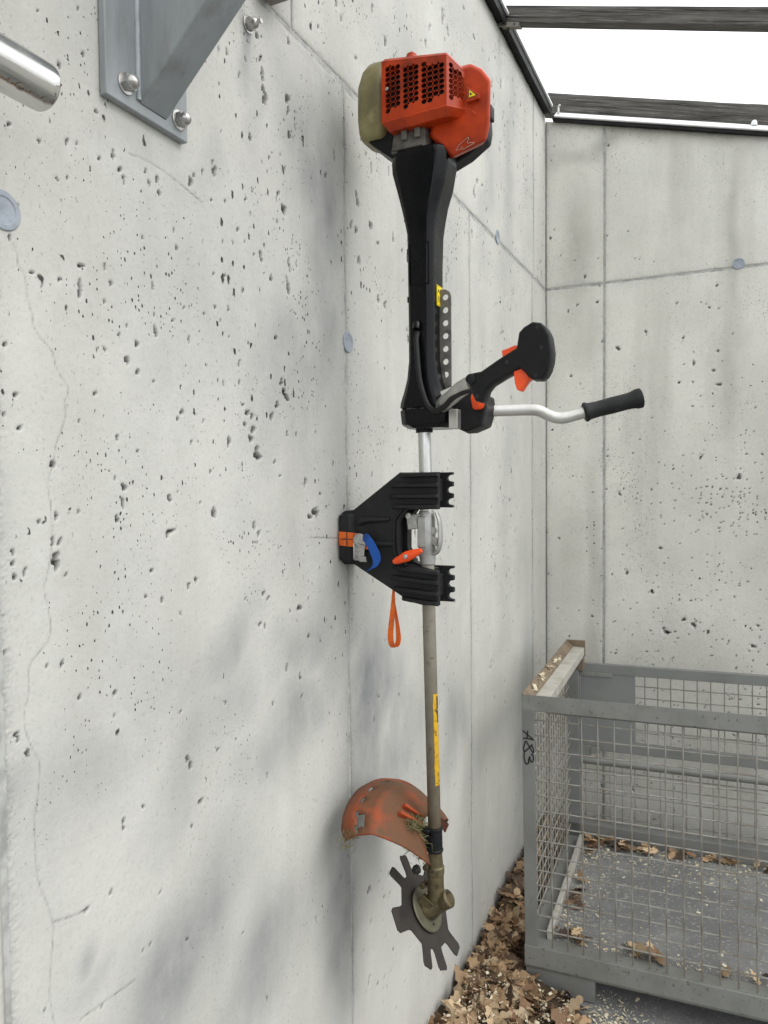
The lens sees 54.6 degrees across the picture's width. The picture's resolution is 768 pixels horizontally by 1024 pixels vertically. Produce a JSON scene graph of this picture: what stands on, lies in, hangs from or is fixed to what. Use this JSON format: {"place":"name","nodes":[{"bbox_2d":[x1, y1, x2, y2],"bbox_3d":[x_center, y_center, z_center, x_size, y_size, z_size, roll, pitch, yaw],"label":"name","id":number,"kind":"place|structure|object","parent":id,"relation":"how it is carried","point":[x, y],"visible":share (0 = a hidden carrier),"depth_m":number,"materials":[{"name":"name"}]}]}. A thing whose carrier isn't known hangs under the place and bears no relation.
{"place":"outdoors","nodes":[
{"label":"outdoors","id":0,"kind":"place"},
{"bbox_2d":[532,657,560,690],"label":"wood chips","id":1,"kind":"object","parent":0,"point":[541,675],"visible":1,"depth_m":2.68,"materials":[{"name":"beige wood"}]},
{"bbox_2d":[504,0,767,122],"label":"sky","id":2,"kind":"structure","parent":0,"point":[709,66],"materials":[{"name":"white"}]},
{"bbox_2d":[561,982,767,1023],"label":"ground","id":3,"kind":"structure","parent":0,"point":[656,1009],"depth_m":2.37,"materials":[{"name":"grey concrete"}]},
{"bbox_2d":[0,0,552,1023],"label":"concrete wall","id":4,"kind":"structure","parent":3,"relation":"on","point":[212,706],"depth_m":1.35,"materials":[{"name":"grey concrete"}]},
{"bbox_2d":[0,32,60,111],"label":"steel tube","id":5,"kind":"object","parent":4,"relation":"attached to","point":[30,79],"visible":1,"depth_m":0.80,"materials":[{"name":"silver metal"}]},
{"bbox_2d":[98,0,245,143],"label":"steel wall bracket","id":6,"kind":"object","parent":4,"relation":"attached to","point":[154,55],"visible":1,"depth_m":1.07,"materials":[{"name":"silver metal"}]},
{"bbox_2d":[243,15,262,34],"bbox_3d":[-0.233,-0.880,1.339,0.029,0.030,0.030,0,2,25],"label":"anchor bolt","id":7,"kind":"object","parent":4,"relation":"attached to","point":[251,24],"visible":1,"depth_m":1.33,"materials":[{"name":"metal"}]},
{"bbox_2d":[267,0,286,5],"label":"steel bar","id":8,"kind":"object","parent":4,"relation":"attached to","point":[272,2],"visible":1,"depth_m":1.39,"materials":[{"name":"grey metal"}]},
{"bbox_2d":[339,472,454,605],"bbox_3d":[0.028,0.056,1.659,0.240,0.287,0.100,0,2,25],"label":"holder","id":9,"kind":"object","parent":4,"relation":"attached to","point":[378,517],"depth_m":1.62,"materials":[{"name":"black plastic"}]},
{"bbox_2d":[339,532,400,647],"bbox_3d":[-0.034,0.174,1.636,0.138,0.260,0.064,0,2,4],"label":"lashing strap","id":10,"kind":"object","parent":9,"relation":"attached to","point":[359,543],"visible":1,"depth_m":1.64,"materials":[{"name":"orange fabric"}]},
{"bbox_2d":[332,51,644,970],"bbox_3d":[0.195,0.003,1.550,0.569,1.963,0.467,1,3,35],"label":"brushcutter","id":11,"kind":"object","parent":9,"relation":"hanging from","point":[424,123],"visible":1,"depth_m":1.56,"materials":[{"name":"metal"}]},
{"bbox_2d":[497,5,767,31],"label":"timber beam","id":12,"kind":"structure","parent":4,"relation":"attached to","point":[702,18],"depth_m":2.56,"materials":[{"name":"grey wood"}]},
{"bbox_2d":[428,814,591,1023],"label":"leaf pile","id":13,"kind":"object","parent":3,"relation":"on","point":[502,937],"visible":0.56,"depth_m":2.40,"materials":[{"name":"brown plant"}]},
{"bbox_2d":[441,951,653,1023],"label":"wood chips","id":14,"kind":"object","parent":3,"relation":"on","point":[605,1015],"visible":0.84,"depth_m":2.32,"materials":[{"name":"beige wood"}]},
{"bbox_2d":[522,639,767,1021],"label":"cage","id":15,"kind":"object","parent":3,"relation":"on","point":[605,712],"visible":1,"depth_m":2.54,"materials":[{"name":"metal"}]},
{"bbox_2d":[555,925,767,985],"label":"leaf drift","id":16,"kind":"object","parent":15,"relation":"on","point":[574,931],"visible":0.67,"depth_m":2.42,"materials":[{"name":"brown plant"}]},
{"bbox_2d":[559,841,767,985],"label":"wood chips","id":17,"kind":"object","parent":15,"relation":"on","point":[722,955],"visible":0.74,"depth_m":2.84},
{"bbox_2d":[564,831,767,909],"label":"leaf drift","id":18,"kind":"object","parent":15,"relation":"on","point":[593,843],"visible":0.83,"depth_m":3.03,"materials":[{"name":"brown plant"}]},
{"bbox_2d":[545,104,767,845],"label":"concrete wall","id":19,"kind":"structure","parent":3,"relation":"on","point":[656,257],"depth_m":3.31,"materials":[{"name":"concrete"}]},
{"bbox_2d":[544,93,767,125],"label":"timber beam","id":20,"kind":"structure","parent":19,"relation":"attached to","point":[717,112],"depth_m":3.33,"materials":[{"name":"grey wood"}]}
]}

